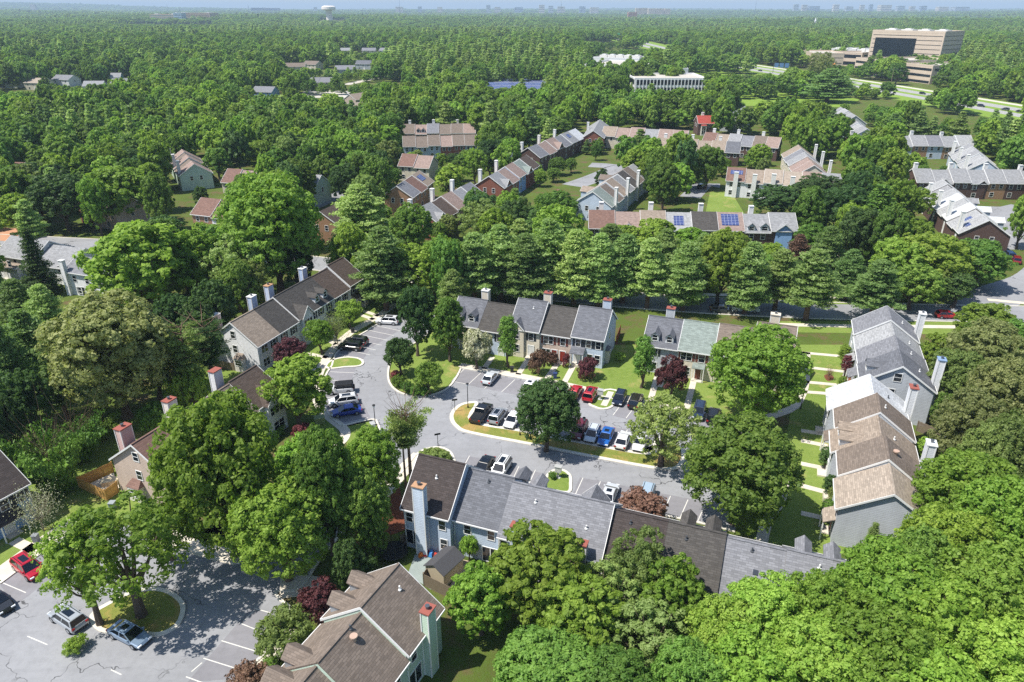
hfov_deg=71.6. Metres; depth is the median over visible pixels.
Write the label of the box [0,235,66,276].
detached house
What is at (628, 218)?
townhouse
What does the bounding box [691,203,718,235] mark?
townhouse
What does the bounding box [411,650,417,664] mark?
window
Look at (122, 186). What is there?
shade tree
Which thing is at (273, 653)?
sidewalk
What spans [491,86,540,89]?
solar canopy
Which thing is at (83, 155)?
shade tree
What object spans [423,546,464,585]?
garden shed
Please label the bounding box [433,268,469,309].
pine tree
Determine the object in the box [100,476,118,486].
storage box
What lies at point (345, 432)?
sidewalk
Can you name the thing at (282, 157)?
shade tree
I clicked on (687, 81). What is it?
office building
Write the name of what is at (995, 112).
pine tree
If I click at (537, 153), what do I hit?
townhouse
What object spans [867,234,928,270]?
shade tree
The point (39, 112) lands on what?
pine tree
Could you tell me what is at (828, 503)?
shrub
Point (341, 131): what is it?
shade tree
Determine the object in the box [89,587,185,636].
kerb
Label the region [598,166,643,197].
townhouse
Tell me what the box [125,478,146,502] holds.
bay window
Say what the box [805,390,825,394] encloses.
garden path
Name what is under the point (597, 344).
window
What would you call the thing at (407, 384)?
garden shrub
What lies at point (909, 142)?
townhouse
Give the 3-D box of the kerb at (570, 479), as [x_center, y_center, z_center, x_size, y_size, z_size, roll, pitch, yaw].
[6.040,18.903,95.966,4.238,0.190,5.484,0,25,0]
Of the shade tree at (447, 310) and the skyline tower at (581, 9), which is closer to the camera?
the shade tree at (447, 310)
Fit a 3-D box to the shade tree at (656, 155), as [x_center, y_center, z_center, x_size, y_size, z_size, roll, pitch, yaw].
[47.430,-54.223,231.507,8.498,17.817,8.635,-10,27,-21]
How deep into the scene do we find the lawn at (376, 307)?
143.29 m
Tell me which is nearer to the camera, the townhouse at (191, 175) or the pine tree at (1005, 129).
the townhouse at (191, 175)
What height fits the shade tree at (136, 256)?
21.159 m
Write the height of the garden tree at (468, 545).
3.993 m
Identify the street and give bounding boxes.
[0,237,1023,321]
[956,206,1023,311]
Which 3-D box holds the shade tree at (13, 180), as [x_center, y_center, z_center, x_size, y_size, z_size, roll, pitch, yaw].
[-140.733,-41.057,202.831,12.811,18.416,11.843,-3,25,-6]
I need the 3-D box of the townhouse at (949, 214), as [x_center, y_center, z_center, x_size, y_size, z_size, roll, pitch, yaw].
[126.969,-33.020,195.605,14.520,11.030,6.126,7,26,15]
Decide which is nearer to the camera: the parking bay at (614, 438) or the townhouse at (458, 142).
the parking bay at (614, 438)
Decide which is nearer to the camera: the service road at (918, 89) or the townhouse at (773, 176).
the townhouse at (773, 176)
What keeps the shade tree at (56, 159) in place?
on the ground at (464, 658)
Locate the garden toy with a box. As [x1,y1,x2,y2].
[428,550,433,557]
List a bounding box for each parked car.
[0,590,15,615]
[9,550,41,581]
[47,603,88,634]
[106,619,151,649]
[326,380,354,395]
[328,391,358,407]
[331,403,361,417]
[337,339,363,351]
[343,334,368,345]
[375,314,398,325]
[469,402,492,424]
[474,454,495,470]
[481,370,499,384]
[487,407,507,424]
[491,453,512,473]
[503,409,517,428]
[523,378,538,386]
[570,384,582,399]
[571,418,588,440]
[582,386,598,402]
[584,422,601,442]
[597,426,614,446]
[603,482,619,501]
[612,388,626,405]
[614,430,631,450]
[627,392,643,409]
[631,433,647,451]
[642,481,655,495]
[691,399,706,420]
[697,183,704,188]
[706,407,721,424]
[709,303,732,313]
[730,304,759,313]
[934,309,956,318]
[1003,250,1015,258]
[1012,255,1021,263]
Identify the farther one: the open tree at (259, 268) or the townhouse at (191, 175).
the townhouse at (191, 175)
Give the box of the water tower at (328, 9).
[321,6,335,19]
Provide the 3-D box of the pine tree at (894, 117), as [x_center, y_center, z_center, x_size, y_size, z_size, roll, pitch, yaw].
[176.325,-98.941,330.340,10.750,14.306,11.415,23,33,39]
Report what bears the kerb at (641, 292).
on the ground at (464, 658)
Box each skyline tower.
[29,4,37,9]
[395,7,403,12]
[486,5,490,12]
[494,7,500,12]
[514,7,522,12]
[539,5,544,12]
[548,6,552,12]
[557,6,564,12]
[579,6,585,12]
[590,7,598,12]
[792,4,798,10]
[801,5,807,10]
[807,6,819,10]
[832,4,839,10]
[844,6,853,10]
[859,5,864,11]
[868,4,873,10]
[877,5,891,11]
[895,6,904,11]
[908,6,915,10]
[918,6,926,11]
[935,7,948,11]
[949,7,969,10]
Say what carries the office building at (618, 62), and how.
on the ground at (464, 658)
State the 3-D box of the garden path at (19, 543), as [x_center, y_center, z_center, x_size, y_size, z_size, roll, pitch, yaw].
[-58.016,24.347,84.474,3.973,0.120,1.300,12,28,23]
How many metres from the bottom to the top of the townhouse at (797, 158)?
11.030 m
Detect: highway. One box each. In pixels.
[643,45,1021,116]
[646,43,1020,110]
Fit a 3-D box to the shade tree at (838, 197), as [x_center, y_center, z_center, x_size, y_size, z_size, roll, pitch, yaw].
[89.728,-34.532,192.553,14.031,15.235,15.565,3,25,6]
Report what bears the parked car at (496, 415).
on the parking bay at (502, 422)
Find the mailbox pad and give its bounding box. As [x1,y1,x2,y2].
[601,391,613,405]
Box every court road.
[564,163,623,186]
[680,183,719,197]
[1001,204,1023,249]
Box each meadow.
[690,67,858,104]
[740,90,843,106]
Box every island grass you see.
[100,591,179,631]
[327,358,361,366]
[454,403,680,466]
[547,471,568,490]
[591,390,615,407]
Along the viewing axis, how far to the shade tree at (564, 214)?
159.27 m
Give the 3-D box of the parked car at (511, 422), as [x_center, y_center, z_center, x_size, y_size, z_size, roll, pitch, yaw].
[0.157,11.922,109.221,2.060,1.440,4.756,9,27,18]
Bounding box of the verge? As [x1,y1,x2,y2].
[608,39,1023,119]
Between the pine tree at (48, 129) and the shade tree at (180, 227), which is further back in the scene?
the pine tree at (48, 129)
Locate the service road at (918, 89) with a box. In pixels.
[757,65,1021,105]
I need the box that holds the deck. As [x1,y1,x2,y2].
[90,473,118,489]
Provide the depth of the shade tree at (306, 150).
243.94 m
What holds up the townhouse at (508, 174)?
on the ground at (464, 658)
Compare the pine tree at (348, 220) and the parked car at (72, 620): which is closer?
the parked car at (72, 620)
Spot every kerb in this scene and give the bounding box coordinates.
[0,234,1023,306]
[0,245,1008,322]
[0,536,64,583]
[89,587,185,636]
[180,544,241,563]
[256,455,415,661]
[321,324,377,425]
[325,356,363,368]
[342,418,380,432]
[387,335,461,396]
[414,446,734,531]
[450,401,685,469]
[461,367,705,419]
[546,469,571,491]
[588,389,616,409]
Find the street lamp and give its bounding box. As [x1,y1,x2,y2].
[466,383,468,407]
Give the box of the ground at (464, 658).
[0,8,1023,681]
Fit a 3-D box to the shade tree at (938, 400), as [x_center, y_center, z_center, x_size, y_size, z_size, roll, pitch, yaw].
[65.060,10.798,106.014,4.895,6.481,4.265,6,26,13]
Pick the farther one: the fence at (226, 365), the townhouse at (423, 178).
the townhouse at (423, 178)
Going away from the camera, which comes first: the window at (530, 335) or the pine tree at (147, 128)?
the window at (530, 335)
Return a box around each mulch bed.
[351,487,404,547]
[824,374,833,380]
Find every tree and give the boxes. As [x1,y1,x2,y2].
[0,142,14,164]
[0,156,9,166]
[0,164,43,207]
[0,192,41,227]
[0,255,5,270]
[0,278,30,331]
[0,320,39,403]
[0,368,56,439]
[0,393,24,462]
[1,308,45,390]
[3,473,73,538]
[10,199,50,236]
[11,163,43,177]
[16,125,42,160]
[17,227,65,296]
[19,161,39,171]
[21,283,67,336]
[24,172,88,231]
[27,514,122,626]
[30,175,53,219]
[33,288,176,419]
[33,339,85,420]
[34,104,48,122]
[35,158,50,166]
[39,154,78,176]
[40,105,51,125]
[40,164,71,177]
[42,125,53,150]
[43,167,74,208]
[46,488,192,619]
[58,107,68,120]
[65,109,85,144]
[68,133,82,147]
[68,165,93,178]
[69,146,98,172]
[72,219,196,311]
[75,175,109,235]
[82,165,152,215]
[84,103,94,121]
[84,121,96,148]
[90,155,116,168]
[93,109,104,126]
[94,142,112,151]
[97,142,128,161]
[103,105,113,126]
[113,158,141,175]
[117,332,179,400]
[118,145,137,151]
[120,148,137,157]
[123,114,135,134]
[127,155,138,164]
[129,162,165,211]
[132,505,193,561]
[137,139,172,180]
[139,171,175,218]
[141,130,170,162]
[143,126,152,132]
[146,386,282,559]
[147,218,179,232]
[148,214,186,230]
[151,293,188,338]
[165,106,174,123]
[166,228,218,294]
[176,297,218,345]
[185,222,215,278]
[188,279,238,326]
[190,224,225,275]
[192,186,208,203]
[195,233,268,311]
[198,128,227,165]
[201,147,230,179]
[212,170,324,293]
[215,257,261,313]
[221,129,250,168]
[222,470,330,582]
[224,658,267,681]
[230,172,256,199]
[232,259,272,301]
[243,140,262,167]
[253,602,313,658]
[254,154,276,178]
[256,352,333,424]
[258,135,278,154]
[259,167,294,183]
[264,145,295,168]
[269,133,281,139]
[270,101,278,115]
[271,136,296,158]
[271,336,307,361]
[274,431,306,473]
[275,161,304,191]
[278,232,314,283]
[279,131,296,146]
[286,158,316,195]
[286,422,356,556]
[294,136,308,147]
[296,143,316,165]
[296,575,338,625]
[299,138,319,154]
[301,319,334,353]
[307,126,329,139]
[311,136,342,174]
[312,153,336,179]
[322,303,355,345]
[323,218,363,270]
[325,120,345,137]
[327,183,393,243]
[328,163,357,196]
[328,222,368,271]
[329,147,346,175]
[329,466,393,554]
[330,536,367,589]
[333,128,358,142]
[334,133,360,154]
[334,299,364,327]
[341,150,369,166]
[346,100,356,117]
[346,425,402,494]
[347,174,384,219]
[347,225,417,310]
[349,153,369,174]
[357,141,377,154]
[358,132,380,144]
[359,155,394,199]
[359,515,388,559]
[360,136,378,147]
[360,554,377,572]
[369,150,393,169]
[375,140,401,167]
[383,205,392,218]
[383,337,415,375]
[388,201,433,246]
[388,242,436,292]
[390,168,401,185]
[392,236,405,248]
[393,152,401,167]
[396,284,434,355]
[413,150,422,154]
[413,361,443,394]
[423,233,464,286]
[428,235,463,297]
[428,296,465,360]
[430,221,449,237]
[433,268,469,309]
[434,163,466,192]
[435,153,450,166]
[438,214,458,240]
[442,560,513,639]
[446,153,457,161]
[451,159,465,170]
[453,154,466,164]
[456,198,499,236]
[456,231,498,297]
[458,535,478,560]
[461,328,492,368]
[462,148,487,184]
[463,187,484,231]
[466,193,498,226]
[474,125,484,145]
[476,207,512,235]
[477,103,496,137]
[478,138,501,174]
[480,121,505,140]
[480,223,527,300]
[481,100,499,121]
[487,517,590,625]
[490,143,514,170]
[491,624,603,681]
[496,190,522,209]
[497,136,521,159]
[497,232,554,297]
[497,313,517,367]
[498,115,510,137]
[500,197,533,231]
[502,138,520,162]
[504,120,523,141]
[507,109,515,122]
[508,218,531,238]
[509,188,523,206]
[514,376,580,451]
[524,106,541,146]
[525,209,536,232]
[530,103,540,144]
[530,203,584,245]
[530,217,567,290]
[534,168,546,186]
[535,189,576,213]
[536,568,628,650]
[539,102,550,137]
[540,118,552,141]
[546,228,602,305]
[547,168,561,181]
[548,157,566,171]
[560,223,572,237]
[566,158,577,172]
[567,197,578,211]
[573,232,627,306]
[579,643,655,681]
[580,554,643,628]
[581,139,590,154]
[583,228,592,245]
[591,143,602,160]
[594,168,608,184]
[596,223,624,261]
[601,224,641,246]
[604,233,645,303]
[604,588,692,666]
[606,524,673,596]
[613,135,637,166]
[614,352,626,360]
[618,485,668,516]
[620,147,647,167]
[625,391,702,467]
[627,237,675,308]
[631,129,645,163]
[631,217,679,254]
[632,334,657,388]
[633,138,664,159]
[636,135,662,148]
[637,152,650,188]
[638,551,706,636]
[643,164,664,199]
[645,148,670,198]
[646,160,682,209]
[649,635,732,681]
[654,354,688,394]
[655,228,682,277]
[658,240,711,310]
[664,130,696,156]
[665,133,691,160]
[673,139,698,191]
[673,227,713,249]
[676,147,699,188]
[681,411,805,535]
[683,592,771,657]
[695,143,726,188]
[695,233,725,293]
[700,226,750,303]
[706,321,813,415]
[707,620,800,681]
[714,569,815,660]
[718,157,732,176]
[724,241,775,314]
[742,154,753,168]
[744,143,771,169]
[748,184,802,212]
[755,157,771,169]
[758,77,775,87]
[760,241,784,254]
[761,248,799,310]
[761,611,869,681]
[764,254,775,261]
[774,248,847,320]
[786,568,861,631]
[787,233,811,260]
[788,222,826,249]
[791,172,846,199]
[791,186,825,226]
[792,259,802,267]
[798,68,856,101]
[805,51,836,79]
[806,655,884,681]
[808,225,846,270]
[818,446,829,468]
[822,184,874,227]
[822,474,835,493]
[823,367,835,379]
[825,107,837,148]
[825,533,944,626]
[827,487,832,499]
[831,591,941,681]
[832,248,869,299]
[835,200,867,252]
[836,205,880,260]
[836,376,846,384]
[837,343,852,359]
[839,158,872,186]
[840,133,871,165]
[840,259,907,311]
[841,354,853,375]
[842,170,874,197]
[857,147,869,161]
[858,521,879,551]
[860,184,896,253]
[863,202,912,255]
[865,138,889,171]
[866,178,876,190]
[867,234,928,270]
[869,162,885,180]
[870,134,898,151]
[872,174,884,183]
[874,178,921,218]
[876,146,911,181]
[876,522,953,576]
[882,113,900,126]
[883,641,991,681]
[887,63,909,83]
[889,567,997,675]
[893,262,947,310]
[894,231,975,284]
[894,501,999,564]
[906,110,932,134]
[906,185,937,217]
[910,217,934,238]
[911,447,1020,517]
[915,436,940,461]
[921,332,952,368]
[925,116,941,134]
[926,347,989,398]
[926,385,1008,456]
[929,392,952,421]
[937,538,1023,622]
[939,316,1023,365]
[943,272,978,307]
[944,111,970,135]
[948,474,1023,546]
[952,302,1016,330]
[953,608,1023,681]
[956,237,1018,287]
[956,422,1019,471]
[959,318,978,330]
[960,353,1023,417]
[972,118,987,149]
[978,407,1023,478]
[986,109,999,149]
[990,119,1013,155]
[1001,111,1012,126]
[1003,195,1023,249]
[1004,118,1022,137]
[1008,317,1023,348]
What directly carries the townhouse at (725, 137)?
on the ground at (464, 658)
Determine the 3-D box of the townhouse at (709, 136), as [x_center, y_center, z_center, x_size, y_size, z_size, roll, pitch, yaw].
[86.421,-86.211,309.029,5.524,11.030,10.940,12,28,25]
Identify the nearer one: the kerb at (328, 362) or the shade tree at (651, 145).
the kerb at (328, 362)
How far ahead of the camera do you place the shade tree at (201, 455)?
73.69 m
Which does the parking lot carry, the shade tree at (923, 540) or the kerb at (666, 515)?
the kerb at (666, 515)
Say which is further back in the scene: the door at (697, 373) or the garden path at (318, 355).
the garden path at (318, 355)
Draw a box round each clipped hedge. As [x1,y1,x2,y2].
[136,400,163,430]
[162,366,210,406]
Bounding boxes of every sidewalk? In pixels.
[0,519,76,579]
[172,532,238,564]
[257,629,293,663]
[280,575,319,598]
[313,370,350,444]
[316,303,396,369]
[387,452,417,496]
[458,363,736,421]
[702,293,900,300]
[756,485,788,542]
[765,351,809,418]
[779,323,954,328]
[987,298,1023,303]
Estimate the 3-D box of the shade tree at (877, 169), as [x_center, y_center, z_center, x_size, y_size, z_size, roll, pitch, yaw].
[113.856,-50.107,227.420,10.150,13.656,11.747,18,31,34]
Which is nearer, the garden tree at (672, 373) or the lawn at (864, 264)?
the garden tree at (672, 373)
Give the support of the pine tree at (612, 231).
on the ground at (464, 658)
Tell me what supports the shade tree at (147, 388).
on the lawn at (105, 450)
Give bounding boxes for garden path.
[9,537,33,552]
[308,353,328,357]
[360,309,379,316]
[360,314,374,319]
[482,357,494,368]
[516,360,528,374]
[545,364,559,378]
[562,366,575,381]
[648,375,656,400]
[684,380,695,408]
[801,429,822,434]
[801,439,827,445]
[801,462,824,469]
[801,484,824,492]
[801,511,822,519]
[805,352,838,356]
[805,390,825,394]
[806,381,836,385]
[812,367,843,372]
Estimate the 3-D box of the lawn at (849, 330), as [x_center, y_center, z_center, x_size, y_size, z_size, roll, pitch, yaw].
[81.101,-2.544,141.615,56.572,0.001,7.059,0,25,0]
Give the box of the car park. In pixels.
[301,90,349,97]
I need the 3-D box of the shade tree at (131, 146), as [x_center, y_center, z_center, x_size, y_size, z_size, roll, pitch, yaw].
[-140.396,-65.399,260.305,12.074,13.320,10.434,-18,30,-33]
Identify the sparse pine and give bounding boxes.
[148,310,210,402]
[174,304,231,369]
[383,380,433,478]
[386,393,418,490]
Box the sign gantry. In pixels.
[773,63,789,68]
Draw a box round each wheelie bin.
[30,533,39,542]
[107,500,116,509]
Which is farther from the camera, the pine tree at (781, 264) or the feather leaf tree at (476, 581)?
the pine tree at (781, 264)
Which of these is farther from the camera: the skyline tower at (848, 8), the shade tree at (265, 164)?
the skyline tower at (848, 8)
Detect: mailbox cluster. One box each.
[554,464,562,478]
[597,388,603,399]
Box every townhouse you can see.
[0,450,34,543]
[79,208,93,224]
[93,217,106,228]
[103,197,149,229]
[108,422,169,503]
[161,395,188,417]
[170,149,201,176]
[171,153,202,179]
[171,154,207,182]
[174,159,208,185]
[175,160,214,190]
[190,197,222,223]
[199,383,259,445]
[206,365,287,437]
[209,309,281,371]
[210,201,223,224]
[220,168,243,197]
[240,170,257,182]
[246,293,299,341]
[260,665,330,681]
[263,282,317,344]
[281,612,410,681]
[293,276,335,324]
[297,266,350,322]
[309,174,331,205]
[310,205,341,243]
[319,257,368,307]
[320,563,444,681]
[381,180,420,213]
[397,153,417,180]
[399,170,434,202]
[400,453,483,556]
[402,120,414,135]
[402,136,415,153]
[405,198,446,239]
[406,177,427,205]
[413,155,438,179]
[415,125,426,135]
[415,136,428,155]
[427,119,438,134]
[427,135,440,156]
[430,188,464,225]
[432,198,457,230]
[439,124,450,135]
[440,135,452,154]
[450,179,480,191]
[451,120,462,134]
[451,287,490,348]
[452,135,464,155]
[452,466,532,561]
[453,188,466,199]
[463,123,475,134]
[464,134,477,149]
[475,169,512,202]
[478,301,515,355]
[494,160,526,193]
[496,473,573,580]
[498,168,519,193]
[509,153,539,184]
[510,290,552,359]
[514,159,533,188]
[520,142,548,169]
[537,135,564,158]
[538,141,556,165]
[540,304,577,364]
[553,129,579,155]
[553,484,622,576]
[554,135,572,159]
[569,128,583,152]
[569,297,617,368]
[575,186,618,219]
[580,177,629,211]
[582,120,608,151]
[587,201,614,241]
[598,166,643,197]
[598,170,640,201]
[600,183,623,211]
[601,508,672,598]
[602,126,617,148]
[612,175,634,206]
[614,127,630,148]
[615,211,640,235]
[629,127,645,137]
[629,164,647,192]
[639,202,665,224]
[642,305,683,371]
[644,129,658,137]
[656,133,668,155]
[658,129,673,137]
[660,509,726,614]
[666,212,691,231]
[673,130,689,134]
[677,319,718,382]
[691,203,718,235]
[692,134,698,149]
[693,112,714,135]
[696,140,711,153]
[702,128,717,140]
[711,136,726,155]
[711,323,754,387]
[716,134,729,140]
[717,212,744,248]
[718,534,786,596]
[720,109,743,131]
[724,141,741,166]
[724,167,746,197]
[728,130,742,141]
[739,135,754,157]
[743,169,764,198]
[743,205,770,243]
[752,132,767,146]
[757,311,797,390]
[761,169,783,197]
[766,136,781,160]
[767,212,797,248]
[780,144,817,169]
[782,171,802,200]
[782,535,849,579]
[783,149,812,170]
[786,151,824,170]
[788,157,823,170]
[792,160,832,172]
[802,171,821,178]
[815,374,919,442]
[817,415,919,477]
[818,463,924,547]
[819,392,916,452]
[822,173,841,186]
[822,434,937,501]
[837,108,850,113]
[843,123,861,136]
[843,322,923,378]
[845,335,928,380]
[847,113,866,126]
[849,305,926,351]
[853,125,869,134]
[856,349,946,424]
[903,162,935,187]
[904,136,912,154]
[908,131,928,157]
[922,182,979,215]
[925,135,943,158]
[925,179,966,197]
[925,188,971,220]
[929,190,991,225]
[932,170,952,184]
[934,199,968,231]
[939,132,958,158]
[939,199,1005,233]
[945,209,980,236]
[946,141,988,164]
[946,162,971,196]
[951,147,975,166]
[952,210,1012,250]
[953,147,996,167]
[954,135,974,146]
[957,154,982,167]
[960,154,998,169]
[967,170,989,198]
[982,163,1007,199]
[1002,169,1023,199]
[1017,165,1023,199]
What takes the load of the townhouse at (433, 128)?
on the ground at (464, 658)
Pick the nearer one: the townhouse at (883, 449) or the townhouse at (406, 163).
the townhouse at (883, 449)
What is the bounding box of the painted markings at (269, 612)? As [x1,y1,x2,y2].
[3,326,706,681]
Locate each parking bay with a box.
[0,555,51,604]
[188,609,273,681]
[322,390,370,423]
[327,367,355,383]
[337,346,370,358]
[362,326,398,346]
[451,369,524,394]
[464,456,545,483]
[484,408,527,428]
[573,477,709,520]
[581,425,653,449]
[613,402,650,423]
[698,420,712,429]
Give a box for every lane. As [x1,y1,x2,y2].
[315,191,343,207]
[345,78,378,84]
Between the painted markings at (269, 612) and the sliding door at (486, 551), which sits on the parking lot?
the painted markings at (269, 612)
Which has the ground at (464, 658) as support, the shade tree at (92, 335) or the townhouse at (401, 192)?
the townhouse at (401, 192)
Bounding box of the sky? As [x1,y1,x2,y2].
[0,0,1023,8]
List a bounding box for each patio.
[409,555,430,588]
[450,560,468,586]
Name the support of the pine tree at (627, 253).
on the ground at (464, 658)
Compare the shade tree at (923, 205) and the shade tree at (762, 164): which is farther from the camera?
the shade tree at (762, 164)
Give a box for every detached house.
[0,80,24,87]
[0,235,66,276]
[0,260,23,279]
[23,78,53,89]
[25,244,97,284]
[51,74,81,86]
[57,255,123,295]
[82,81,106,87]
[109,73,123,78]
[254,86,279,94]
[286,63,306,69]
[304,61,322,69]
[309,77,331,88]
[335,65,355,73]
[344,92,362,103]
[355,60,371,69]
[361,48,376,53]
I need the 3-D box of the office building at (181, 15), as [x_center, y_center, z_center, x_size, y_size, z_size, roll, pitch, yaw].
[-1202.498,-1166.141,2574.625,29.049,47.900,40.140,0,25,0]
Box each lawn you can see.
[0,370,241,564]
[292,420,339,442]
[305,300,396,370]
[346,421,376,444]
[390,332,746,417]
[706,190,743,213]
[753,345,847,554]
[780,301,850,303]
[780,321,958,333]
[860,251,868,273]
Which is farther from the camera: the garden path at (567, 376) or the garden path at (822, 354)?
the garden path at (822, 354)
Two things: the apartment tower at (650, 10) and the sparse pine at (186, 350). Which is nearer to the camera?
the sparse pine at (186, 350)
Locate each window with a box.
[0,497,10,512]
[15,489,26,503]
[76,286,82,293]
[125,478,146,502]
[131,451,139,462]
[135,470,143,480]
[230,331,235,338]
[232,345,237,352]
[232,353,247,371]
[261,343,268,353]
[263,355,270,367]
[270,406,274,416]
[273,416,284,430]
[274,403,279,413]
[405,512,413,522]
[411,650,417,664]
[438,520,445,530]
[440,538,447,548]
[463,525,471,535]
[487,531,494,541]
[528,333,533,340]
[543,335,553,344]
[560,338,565,346]
[575,338,580,346]
[585,340,591,348]
[594,355,599,363]
[595,342,600,349]
[605,345,610,363]
[680,352,692,360]
[698,354,705,363]
[700,124,706,135]
[893,373,902,382]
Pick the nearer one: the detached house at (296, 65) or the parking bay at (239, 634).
the parking bay at (239, 634)
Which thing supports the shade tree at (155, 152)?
on the ground at (464, 658)
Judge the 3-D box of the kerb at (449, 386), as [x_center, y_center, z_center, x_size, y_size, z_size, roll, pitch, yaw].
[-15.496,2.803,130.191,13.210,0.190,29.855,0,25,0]
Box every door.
[3,269,8,277]
[3,522,16,534]
[77,286,85,295]
[405,528,415,544]
[410,660,421,681]
[482,546,497,561]
[527,345,533,355]
[559,350,565,361]
[573,354,579,362]
[693,369,701,379]
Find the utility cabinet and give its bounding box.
[314,414,324,424]
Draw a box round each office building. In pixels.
[149,14,174,23]
[173,12,186,23]
[183,12,218,17]
[251,8,265,10]
[266,8,280,10]
[585,59,648,66]
[592,54,646,61]
[629,73,705,91]
[800,50,844,67]
[832,47,868,65]
[854,57,950,78]
[868,28,964,56]
[899,61,962,83]
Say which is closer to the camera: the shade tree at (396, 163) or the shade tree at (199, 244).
the shade tree at (199, 244)
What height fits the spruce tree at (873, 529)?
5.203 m
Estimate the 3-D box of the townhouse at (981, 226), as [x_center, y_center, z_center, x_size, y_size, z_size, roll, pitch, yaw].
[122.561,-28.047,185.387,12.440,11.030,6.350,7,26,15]
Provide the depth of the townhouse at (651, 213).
188.19 m
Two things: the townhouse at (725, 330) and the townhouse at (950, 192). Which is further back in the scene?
the townhouse at (950, 192)
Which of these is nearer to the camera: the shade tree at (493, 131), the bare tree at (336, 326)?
the bare tree at (336, 326)
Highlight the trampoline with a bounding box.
[379,530,407,564]
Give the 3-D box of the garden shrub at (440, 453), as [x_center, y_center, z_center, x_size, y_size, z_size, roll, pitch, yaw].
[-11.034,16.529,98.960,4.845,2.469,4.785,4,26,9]
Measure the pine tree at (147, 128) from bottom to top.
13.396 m
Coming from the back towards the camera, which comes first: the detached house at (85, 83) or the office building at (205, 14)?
the office building at (205, 14)
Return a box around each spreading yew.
[0,376,86,498]
[3,416,42,465]
[28,389,107,463]
[54,398,120,442]
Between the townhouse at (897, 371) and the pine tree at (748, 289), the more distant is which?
the pine tree at (748, 289)
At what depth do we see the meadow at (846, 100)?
683.76 m
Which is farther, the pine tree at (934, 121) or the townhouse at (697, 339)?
the pine tree at (934, 121)
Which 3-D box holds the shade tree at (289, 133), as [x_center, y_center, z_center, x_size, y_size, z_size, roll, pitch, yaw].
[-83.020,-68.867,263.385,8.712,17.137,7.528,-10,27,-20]
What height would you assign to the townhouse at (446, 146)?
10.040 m
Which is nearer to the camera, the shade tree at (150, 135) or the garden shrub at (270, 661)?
the garden shrub at (270, 661)
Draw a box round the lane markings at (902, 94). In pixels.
[644,44,1020,115]
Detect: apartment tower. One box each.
[627,12,636,16]
[635,8,647,14]
[647,8,655,13]
[655,8,663,14]
[664,8,670,14]
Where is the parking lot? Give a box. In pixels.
[0,315,735,681]
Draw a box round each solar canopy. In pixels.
[487,82,545,85]
[489,79,543,81]
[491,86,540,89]
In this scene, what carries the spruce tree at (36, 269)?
on the ground at (464, 658)
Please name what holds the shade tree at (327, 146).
on the ground at (464, 658)
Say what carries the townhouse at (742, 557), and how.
on the ground at (464, 658)
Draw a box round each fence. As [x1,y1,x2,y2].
[76,461,119,500]
[214,361,234,370]
[423,573,449,595]
[616,325,620,343]
[915,420,940,439]
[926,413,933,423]
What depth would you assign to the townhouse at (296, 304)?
133.63 m
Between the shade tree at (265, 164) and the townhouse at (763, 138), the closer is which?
the shade tree at (265, 164)
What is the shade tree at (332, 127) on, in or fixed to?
on the ground at (464, 658)
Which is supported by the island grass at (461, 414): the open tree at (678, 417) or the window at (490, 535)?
the open tree at (678, 417)
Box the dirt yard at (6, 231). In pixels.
[0,227,17,240]
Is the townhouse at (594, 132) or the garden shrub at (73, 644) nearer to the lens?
the garden shrub at (73, 644)
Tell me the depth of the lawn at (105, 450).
92.75 m
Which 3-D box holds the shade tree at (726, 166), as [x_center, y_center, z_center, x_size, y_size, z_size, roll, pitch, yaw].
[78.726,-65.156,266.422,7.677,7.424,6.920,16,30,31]
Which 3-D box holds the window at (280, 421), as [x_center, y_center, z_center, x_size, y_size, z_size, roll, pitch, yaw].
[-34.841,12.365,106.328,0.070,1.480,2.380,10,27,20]
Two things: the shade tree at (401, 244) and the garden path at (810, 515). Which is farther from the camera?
the shade tree at (401, 244)
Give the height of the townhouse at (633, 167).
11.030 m
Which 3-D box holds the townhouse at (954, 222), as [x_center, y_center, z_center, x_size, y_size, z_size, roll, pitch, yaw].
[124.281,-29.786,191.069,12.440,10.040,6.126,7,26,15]
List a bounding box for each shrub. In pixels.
[61,633,88,656]
[262,655,278,665]
[270,424,285,436]
[290,422,312,436]
[390,370,399,377]
[391,374,404,387]
[399,380,414,393]
[410,384,420,396]
[419,384,429,395]
[419,447,450,458]
[527,348,548,373]
[546,351,557,364]
[548,471,556,479]
[562,353,569,366]
[576,356,598,379]
[819,499,833,514]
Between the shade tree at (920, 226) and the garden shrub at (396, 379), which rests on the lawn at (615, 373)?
the garden shrub at (396, 379)
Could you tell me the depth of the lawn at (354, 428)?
107.93 m
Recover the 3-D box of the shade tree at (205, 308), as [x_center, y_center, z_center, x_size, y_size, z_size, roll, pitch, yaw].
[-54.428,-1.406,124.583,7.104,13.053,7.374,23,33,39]

